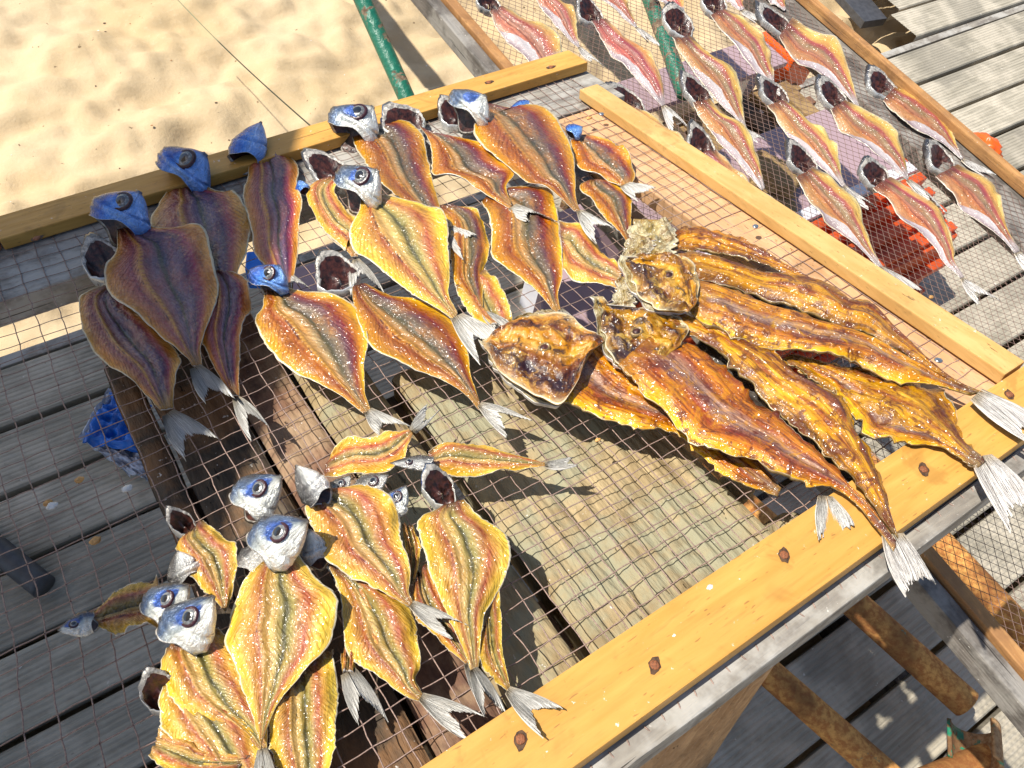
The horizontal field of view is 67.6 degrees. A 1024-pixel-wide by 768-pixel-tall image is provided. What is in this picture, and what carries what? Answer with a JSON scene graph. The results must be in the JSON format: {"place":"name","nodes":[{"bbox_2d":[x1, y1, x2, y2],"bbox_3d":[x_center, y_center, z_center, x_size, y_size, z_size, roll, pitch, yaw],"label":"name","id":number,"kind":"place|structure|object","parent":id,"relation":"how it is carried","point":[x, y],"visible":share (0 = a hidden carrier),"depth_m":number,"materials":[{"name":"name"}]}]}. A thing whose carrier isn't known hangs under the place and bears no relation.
{"place":"outdoors","nodes":[
{"label":"outdoors","id":0,"kind":"place"},
{"bbox_2d":[0,0,1023,767],"bbox_3d":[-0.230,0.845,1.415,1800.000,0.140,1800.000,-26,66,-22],"label":"sand ground","id":1,"kind":"structure","parent":0,"point":[86,104],"depth_m":2.35,"materials":[{"name":"beige sand"}]},
{"bbox_2d":[178,0,309,125],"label":"string","id":2,"kind":"object","parent":1,"relation":"on","point":[249,70],"visible":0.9,"depth_m":1.43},
{"bbox_2d":[10,1,620,201],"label":"sand litter","id":3,"kind":"object","parent":1,"relation":"on","point":[215,102],"visible":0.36,"depth_m":2.38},
{"bbox_2d":[353,0,413,99],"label":"green tube","id":4,"kind":"object","parent":1,"relation":"on","point":[384,48],"visible":0.75,"depth_m":1.45,"materials":[{"name":"paint"}]},
{"bbox_2d":[0,4,1023,767],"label":"deck","id":5,"kind":"structure","parent":1,"relation":"on","point":[970,74],"depth_m":1.52,"materials":[{"name":"grey wood"}]},
{"bbox_2d":[0,534,55,597],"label":"dark pipe","id":6,"kind":"object","parent":5,"relation":"on","point":[12,560],"visible":0.86,"depth_m":1.37,"materials":[{"name":"metal"}]},
{"bbox_2d":[74,476,83,483],"bbox_3d":[-0.378,0.084,0.669,0.008,0.003,0.006,-26,66,-22],"label":"fish scrap","id":7,"kind":"object","parent":5,"relation":"on","point":[80,479],"visible":1,"depth_m":0.67,"materials":[{"name":"orange food"}]},
{"bbox_2d":[79,388,151,480],"bbox_3d":[-0.764,0.102,1.537,0.179,0.058,0.152,17,58,1],"label":"plastic bag","id":8,"kind":"object","parent":5,"relation":"on","point":[123,457],"visible":0.65,"depth_m":1.51,"materials":[{"name":"blue plastic"}]},
{"bbox_2d":[245,252,262,287],"bbox_3d":[-0.480,-0.226,1.503,0.075,0.060,0.052,-2,60,-10],"label":"blue box","id":9,"kind":"object","parent":5,"relation":"on","point":[249,265],"visible":0.28,"depth_m":1.47,"materials":[{"name":"plastic"}]},
{"bbox_2d":[293,263,317,291],"bbox_3d":[-0.407,-0.172,1.501,0.062,0.050,0.128,-6,61,-13],"label":"mauve box","id":10,"kind":"object","parent":5,"relation":"on","point":[302,271],"visible":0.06,"depth_m":1.49,"materials":[{"name":"plastic"}]},
{"bbox_2d":[104,309,799,767],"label":"plank bench","id":11,"kind":"object","parent":5,"relation":"on","point":[698,745],"visible":0.35,"depth_m":0.71,"materials":[{"name":"beige wood"}]},
{"bbox_2d":[0,50,1023,767],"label":"drying rack","id":12,"kind":"object","parent":5,"relation":"on","point":[644,690],"visible":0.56,"depth_m":0.67,"materials":[{"name":"yellow wood"}]},
{"bbox_2d":[43,499,52,505],"bbox_3d":[-0.396,0.101,0.653,0.008,0.003,0.006,-26,66,-22],"label":"fish scrap","id":13,"kind":"object","parent":12,"relation":"attached to","point":[46,502],"visible":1,"depth_m":0.65,"materials":[{"name":"orange food"}]},
{"bbox_2d":[46,502,57,509],"bbox_3d":[-0.391,0.104,0.651,0.010,0.004,0.007,-26,66,-22],"label":"fish scrap","id":14,"kind":"object","parent":12,"relation":"attached to","point":[52,505],"visible":1,"depth_m":0.65,"materials":[{"name":"white food"}]},
{"bbox_2d":[89,536,100,544],"bbox_3d":[-0.342,0.129,0.628,0.010,0.004,0.007,-26,66,-22],"label":"fish scrap","id":15,"kind":"object","parent":12,"relation":"attached to","point":[95,540],"visible":1,"depth_m":0.63,"materials":[{"name":"orange food"}]},
{"bbox_2d":[58,574,158,636],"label":"split fish","id":16,"kind":"object","parent":12,"relation":"on","point":[117,613],"visible":0.94,"depth_m":0.57},
{"bbox_2d":[121,484,131,492],"bbox_3d":[-0.334,0.090,0.663,0.010,0.004,0.007,-26,66,-22],"label":"fish scrap","id":17,"kind":"object","parent":12,"relation":"attached to","point":[126,488],"visible":1,"depth_m":0.66,"materials":[{"name":"white food"}]},
{"bbox_2d":[78,232,216,460],"bbox_3d":[-0.390,-0.046,0.778,0.072,0.089,0.360,-26,66,-22],"label":"split fish","id":18,"kind":"object","parent":12,"relation":"on","point":[131,344],"visible":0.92,"depth_m":0.77},
{"bbox_2d":[138,665,170,716],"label":"half hidden fish","id":19,"kind":"object","parent":12,"relation":"on","point":[153,681],"visible":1,"depth_m":0.54},
{"bbox_2d":[89,190,234,403],"bbox_3d":[-0.356,-0.095,0.814,0.120,0.087,0.345,-26,66,-22],"label":"split fish","id":20,"kind":"object","parent":12,"relation":"on","point":[163,282],"visible":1,"depth_m":0.83},
{"bbox_2d":[139,582,190,623],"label":"half hidden fish","id":21,"kind":"object","parent":12,"relation":"on","point":[157,600],"visible":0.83,"depth_m":0.56},
{"bbox_2d":[167,550,199,585],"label":"half hidden fish","id":22,"kind":"object","parent":12,"relation":"on","point":[183,566],"visible":0.92,"depth_m":0.59},
{"bbox_2d":[148,728,249,767],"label":"split fish","id":23,"kind":"object","parent":12,"relation":"on","point":[166,752],"visible":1,"depth_m":0.51},
{"bbox_2d":[150,146,250,272],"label":"split fish","id":24,"kind":"object","parent":12,"relation":"on","point":[221,218],"visible":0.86,"depth_m":0.93},
{"bbox_2d":[165,505,237,611],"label":"split fish","id":25,"kind":"object","parent":12,"relation":"on","point":[211,550],"visible":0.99,"depth_m":0.60},
{"bbox_2d":[158,685,258,767],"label":"split fish","id":26,"kind":"object","parent":12,"relation":"on","point":[200,731],"visible":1,"depth_m":0.52},
{"bbox_2d":[155,595,267,748],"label":"split fish","id":27,"kind":"object","parent":12,"relation":"on","point":[198,665],"visible":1,"depth_m":0.54},
{"bbox_2d":[202,269,268,440],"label":"split fish","id":28,"kind":"object","parent":12,"relation":"on","point":[232,310],"visible":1,"depth_m":0.79},
{"bbox_2d":[237,546,262,577],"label":"half hidden fish","id":29,"kind":"object","parent":12,"relation":"on","point":[248,559],"visible":0.43,"depth_m":0.60},
{"bbox_2d":[229,474,282,523],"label":"half hidden fish","id":30,"kind":"object","parent":12,"relation":"on","point":[255,497],"visible":0.97,"depth_m":0.62},
{"bbox_2d":[227,121,312,291],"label":"split fish","id":31,"kind":"object","parent":12,"relation":"on","point":[272,199],"visible":0.89,"depth_m":0.94},
{"bbox_2d":[224,514,338,767],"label":"split fish","id":32,"kind":"object","parent":12,"relation":"on","point":[279,633],"visible":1,"depth_m":0.56},
{"bbox_2d":[295,180,309,195],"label":"half hidden fish","id":33,"kind":"object","parent":12,"relation":"on","point":[302,187],"visible":1,"depth_m":0.96},
{"bbox_2d":[268,650,338,767],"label":"split fish","id":34,"kind":"object","parent":12,"relation":"on","point":[302,727],"visible":1,"depth_m":0.53},
{"bbox_2d":[299,529,327,570],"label":"half hidden fish","id":35,"kind":"object","parent":12,"relation":"on","point":[314,548],"visible":0.88,"depth_m":0.60},
{"bbox_2d":[247,264,409,434],"bbox_3d":[-0.186,-0.036,0.774,0.101,0.071,0.270,-26,66,-22],"label":"split fish","id":36,"kind":"object","parent":12,"relation":"on","point":[318,338],"visible":1,"depth_m":0.78},
{"bbox_2d":[330,475,350,487],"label":"half hidden fish","id":37,"kind":"object","parent":12,"relation":"on","point":[344,481],"visible":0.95,"depth_m":0.64},
{"bbox_2d":[300,147,384,293],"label":"split fish","id":38,"kind":"object","parent":12,"relation":"on","point":[334,218],"visible":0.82,"depth_m":0.94},
{"bbox_2d":[341,643,388,724],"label":"split fish","id":39,"kind":"object","parent":12,"relation":"on","point":[364,689],"visible":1,"depth_m":0.55},
{"bbox_2d":[353,473,388,489],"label":"half hidden fish","id":40,"kind":"object","parent":12,"relation":"on","point":[375,480],"visible":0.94,"depth_m":0.64},
{"bbox_2d":[335,567,415,643],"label":"split fish","id":41,"kind":"object","parent":12,"relation":"on","point":[365,598],"visible":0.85,"depth_m":0.59},
{"bbox_2d":[324,404,439,477],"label":"split fish","id":42,"kind":"object","parent":12,"relation":"on","point":[354,454],"visible":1,"depth_m":0.68},
{"bbox_2d":[295,464,469,638],"bbox_3d":[-0.109,0.129,0.598,0.069,0.040,0.187,-26,66,-22],"label":"split fish","id":43,"kind":"object","parent":12,"relation":"on","point":[357,527],"visible":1,"depth_m":0.61},
{"bbox_2d":[388,485,408,517],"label":"half hidden fish","id":44,"kind":"object","parent":12,"relation":"on","point":[399,496],"visible":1,"depth_m":0.63},
{"bbox_2d":[327,104,476,258],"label":"split fish","id":45,"kind":"object","parent":12,"relation":"on","point":[395,155],"visible":0.89,"depth_m":1.01},
{"bbox_2d":[327,565,486,738],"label":"split fish","id":46,"kind":"object","parent":12,"relation":"on","point":[392,658],"visible":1,"depth_m":0.56},
{"bbox_2d":[402,523,421,585],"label":"split fish","id":47,"kind":"object","parent":12,"relation":"on","point":[413,547],"visible":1,"depth_m":0.62},
{"bbox_2d":[333,165,493,364],"bbox_3d":[-0.100,-0.138,0.854,0.117,0.084,0.337,-26,66,-22],"label":"split fish","id":48,"kind":"object","parent":12,"relation":"on","point":[402,242],"visible":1,"depth_m":0.86},
{"bbox_2d":[315,249,531,437],"bbox_3d":[-0.100,-0.051,0.788,0.318,0.076,0.090,37,61,13],"label":"split fish","id":49,"kind":"object","parent":12,"relation":"on","point":[418,335],"visible":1,"depth_m":0.79},
{"bbox_2d":[437,94,457,132],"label":"half hidden fish","id":50,"kind":"object","parent":12,"relation":"on","point":[447,116],"visible":0.6,"depth_m":1.09},
{"bbox_2d":[412,563,501,715],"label":"split fish","id":51,"kind":"object","parent":12,"relation":"on","point":[425,591],"visible":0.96,"depth_m":0.58},
{"bbox_2d":[416,463,510,716],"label":"split fish","id":52,"kind":"object","parent":12,"relation":"on","point":[466,548],"visible":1,"depth_m":0.59},
{"bbox_2d":[380,101,557,222],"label":"split fish","id":53,"kind":"object","parent":12,"relation":"on","point":[475,164],"visible":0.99,"depth_m":0.99},
{"bbox_2d":[440,204,508,329],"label":"split fish","id":54,"kind":"object","parent":12,"relation":"on","point":[470,265],"visible":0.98,"depth_m":0.87},
{"bbox_2d":[455,267,511,326],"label":"split fish","id":55,"kind":"object","parent":12,"relation":"on","point":[495,300],"visible":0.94,"depth_m":0.82},
{"bbox_2d":[390,442,577,477],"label":"split fish","id":56,"kind":"object","parent":12,"relation":"on","point":[461,460],"visible":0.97,"depth_m":0.67},
{"bbox_2d":[479,591,561,737],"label":"split fish","id":57,"kind":"object","parent":12,"relation":"on","point":[523,702],"visible":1,"depth_m":0.54},
{"bbox_2d":[511,99,529,106],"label":"half hidden fish","id":58,"kind":"object","parent":12,"relation":"on","point":[521,102],"visible":0.47,"depth_m":1.10},
{"bbox_2d":[481,186,570,314],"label":"split fish","id":59,"kind":"object","parent":12,"relation":"on","point":[529,252],"visible":0.84,"depth_m":0.89},
{"bbox_2d":[447,89,620,243],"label":"split fish","id":60,"kind":"object","parent":12,"relation":"on","point":[529,143],"visible":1,"depth_m":1.01},
{"bbox_2d":[559,220,620,287],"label":"split fish","id":61,"kind":"object","parent":12,"relation":"on","point":[585,259],"visible":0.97,"depth_m":0.87},
{"bbox_2d":[579,179,632,240],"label":"split fish","id":62,"kind":"object","parent":12,"relation":"on","point":[612,202],"visible":0.86,"depth_m":0.95},
{"bbox_2d":[565,124,655,201],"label":"split fish","id":63,"kind":"object","parent":12,"relation":"on","point":[608,160],"visible":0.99,"depth_m":1.00},
{"bbox_2d":[478,309,780,496],"bbox_3d":[0.106,0.018,0.718,0.310,0.062,0.111,39,61,14],"label":"dried fish","id":64,"kind":"object","parent":12,"relation":"on","point":[551,358],"visible":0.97,"depth_m":0.73},
{"bbox_2d":[706,584,712,589],"bbox_3d":[0.151,0.156,0.585,0.006,0.002,0.005,-26,66,-22],"label":"fish scrap","id":65,"kind":"object","parent":12,"relation":"on","point":[709,587],"visible":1,"depth_m":0.58,"materials":[{"name":"white food"}]},
{"bbox_2d":[624,217,808,276],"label":"dried fish","id":66,"kind":"object","parent":12,"relation":"on","point":[665,234],"visible":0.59,"depth_m":0.88},
{"bbox_2d":[589,275,935,596],"bbox_3d":[0.220,0.020,0.698,0.159,0.096,0.397,-26,66,-22],"label":"dried fish","id":67,"kind":"object","parent":12,"relation":"on","point":[767,409],"visible":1,"depth_m":0.69},
{"bbox_2d":[618,233,1023,440],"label":"dried fish","id":68,"kind":"object","parent":12,"relation":"on","point":[773,311],"visible":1,"depth_m":0.76},
{"bbox_2d":[783,354,1023,532],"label":"dried fish","id":69,"kind":"object","parent":12,"relation":"on","point":[909,414],"visible":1,"depth_m":0.69},
{"bbox_2d":[533,272,623,332],"bbox_3d":[0.125,-0.106,1.412,0.164,0.100,0.201,3,59,-7],"label":"mauve box","id":70,"kind":"object","parent":5,"relation":"on","point":[573,296],"visible":0.11,"depth_m":1.38,"materials":[{"name":"plastic"}]},
{"bbox_2d":[560,79,818,209],"bbox_3d":[0.508,-0.614,2.084,0.820,0.180,0.170,-26,66,-22],"label":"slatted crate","id":71,"kind":"object","parent":5,"relation":"on","point":[752,117],"visible":0.17,"depth_m":2.08,"materials":[{"name":"plastic"}]},
{"bbox_2d":[617,42,787,112],"bbox_3d":[0.449,-0.750,2.137,0.650,0.249,0.120,-26,66,-22],"label":"mauve board","id":72,"kind":"object","parent":5,"relation":"on","point":[666,83],"visible":0.15,"depth_m":2.08,"materials":[{"name":"plastic"}]},
{"bbox_2d":[642,0,685,100],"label":"green post","id":73,"kind":"object","parent":72,"relation":"on","point":[671,61],"visible":0.59,"depth_m":1.95,"materials":[{"name":"metal"}]},
{"bbox_2d":[411,0,1023,736],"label":"drying rack","id":74,"kind":"object","parent":5,"relation":"on","point":[971,632],"visible":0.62,"depth_m":1.37,"materials":[{"name":"brown wood"}]},
{"bbox_2d":[475,0,561,61],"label":"slim split fish","id":75,"kind":"object","parent":74,"relation":"on","point":[529,41],"visible":0.88,"depth_m":1.42},
{"bbox_2d":[536,0,603,66],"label":"slim split fish","id":76,"kind":"object","parent":74,"relation":"on","point":[560,15],"visible":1,"depth_m":1.46},
{"bbox_2d":[575,0,686,129],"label":"slim split fish","id":77,"kind":"object","parent":74,"relation":"on","point":[637,60],"visible":1,"depth_m":1.43},
{"bbox_2d":[602,0,659,45],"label":"slim split fish","id":78,"kind":"object","parent":74,"relation":"on","point":[621,7],"visible":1,"depth_m":1.50},
{"bbox_2d":[605,81,684,140],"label":"slim split fish","id":79,"kind":"object","parent":74,"relation":"on","point":[633,98],"visible":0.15,"depth_m":1.36},
{"bbox_2d":[658,0,684,8],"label":"slim split fish","id":80,"kind":"object","parent":74,"relation":"on","point":[680,3],"visible":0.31,"depth_m":1.54},
{"bbox_2d":[661,1,765,142],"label":"slim split fish","id":81,"kind":"object","parent":74,"relation":"on","point":[718,78],"visible":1,"depth_m":1.45},
{"bbox_2d":[686,118,749,182],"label":"slim split fish","id":82,"kind":"object","parent":74,"relation":"on","point":[698,137],"visible":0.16,"depth_m":1.33},
{"bbox_2d":[678,69,772,197],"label":"slim split fish","id":83,"kind":"object","parent":74,"relation":"on","point":[734,138],"visible":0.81,"depth_m":1.35},
{"bbox_2d":[700,0,779,95],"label":"slim split fish","id":84,"kind":"object","parent":74,"relation":"on","point":[744,36],"visible":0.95,"depth_m":1.51},
{"bbox_2d":[725,0,756,22],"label":"slim split fish","id":85,"kind":"object","parent":74,"relation":"on","point":[739,6],"visible":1,"depth_m":1.56},
{"bbox_2d":[768,0,785,10],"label":"slim split fish","id":86,"kind":"object","parent":74,"relation":"on","point":[780,4],"visible":1,"depth_m":1.59},
{"bbox_2d":[753,0,858,105],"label":"slim split fish","id":87,"kind":"object","parent":74,"relation":"on","point":[818,52],"visible":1,"depth_m":1.52},
{"bbox_2d":[755,73,877,209],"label":"slim split fish","id":88,"kind":"object","parent":74,"relation":"on","point":[814,140],"visible":0.98,"depth_m":1.38},
{"bbox_2d":[784,137,922,290],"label":"slim split fish","id":89,"kind":"object","parent":74,"relation":"on","point":[833,203],"visible":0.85,"depth_m":1.30},
{"bbox_2d":[814,74,946,213],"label":"slim split fish","id":90,"kind":"object","parent":74,"relation":"on","point":[877,135],"visible":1,"depth_m":1.41},
{"bbox_2d":[857,155,999,303],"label":"slim split fish","id":91,"kind":"object","parent":74,"relation":"on","point":[923,216],"visible":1,"depth_m":1.31},
{"bbox_2d":[864,64,995,175],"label":"slim split fish","id":92,"kind":"object","parent":74,"relation":"on","point":[913,112],"visible":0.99,"depth_m":1.46},
{"bbox_2d":[922,138,1023,269],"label":"slim split fish","id":93,"kind":"object","parent":74,"relation":"on","point":[978,197],"visible":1,"depth_m":1.36},
{"bbox_2d":[762,31,809,84],"bbox_3d":[0.788,-0.948,2.229,0.115,0.110,0.140,-26,66,-22],"label":"orange crate lid","id":94,"kind":"object","parent":5,"relation":"on","point":[786,76],"visible":0.24,"depth_m":2.18,"materials":[{"name":"plastic"}]},
{"bbox_2d":[633,161,957,376],"bbox_3d":[0.720,-0.219,1.857,0.970,0.260,0.303,-26,66,-22],"label":"red crate","id":95,"kind":"object","parent":5,"relation":"on","point":[689,340],"visible":0.12,"depth_m":1.86,"materials":[{"name":"plastic"}]},
{"bbox_2d":[670,432,1023,767],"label":"tube stand","id":96,"kind":"object","parent":5,"relation":"on","point":[922,664],"visible":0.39,"depth_m":1.40,"materials":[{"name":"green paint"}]},
{"bbox_2d":[835,0,1023,41],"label":"loose boards","id":97,"kind":"object","parent":5,"relation":"on","point":[921,19],"visible":1,"depth_m":2.85,"materials":[{"name":"wood"}]},
{"bbox_2d":[973,132,1002,156],"bbox_3d":[1.413,-0.712,2.301,0.092,0.080,0.138,-26,66,-22],"label":"orange float","id":98,"kind":"object","parent":5,"relation":"on","point":[994,144],"visible":0.32,"depth_m":2.27,"materials":[{"name":"plastic"}]},
{"bbox_2d":[520,109,907,312],"bbox_3d":[0.490,-0.389,1.928,1.085,0.249,0.250,-26,66,-22],"label":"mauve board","id":99,"kind":"object","parent":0,"point":[525,302],"visible":0.09,"depth_m":1.93,"materials":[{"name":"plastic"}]},
{"bbox_2d":[596,197,695,262],"bbox_3d":[0.277,-0.314,1.561,0.177,0.100,0.119,-2,60,-10],"label":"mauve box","id":100,"kind":"object","parent":99,"relation":"on","point":[605,239],"visible":0.06,"depth_m":1.53,"materials":[{"name":"plastic"}]},
{"bbox_2d":[749,150,799,198],"bbox_3d":[0.633,-0.508,1.853,0.131,0.048,0.176,-26,66,-22],"label":"bark lump","id":101,"kind":"object","parent":99,"relation":"on","point":[776,173],"visible":0.62,"depth_m":1.83,"materials":[{"name":"brown wood"}]},
{"bbox_2d":[763,191,796,212],"bbox_3d":[0.635,-0.424,1.827,0.101,0.038,0.114,-26,66,-22],"label":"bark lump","id":102,"kind":"object","parent":99,"relation":"on","point":[785,201],"visible":0.21,"depth_m":1.82,"materials":[{"name":"brown wood"}]}
]}

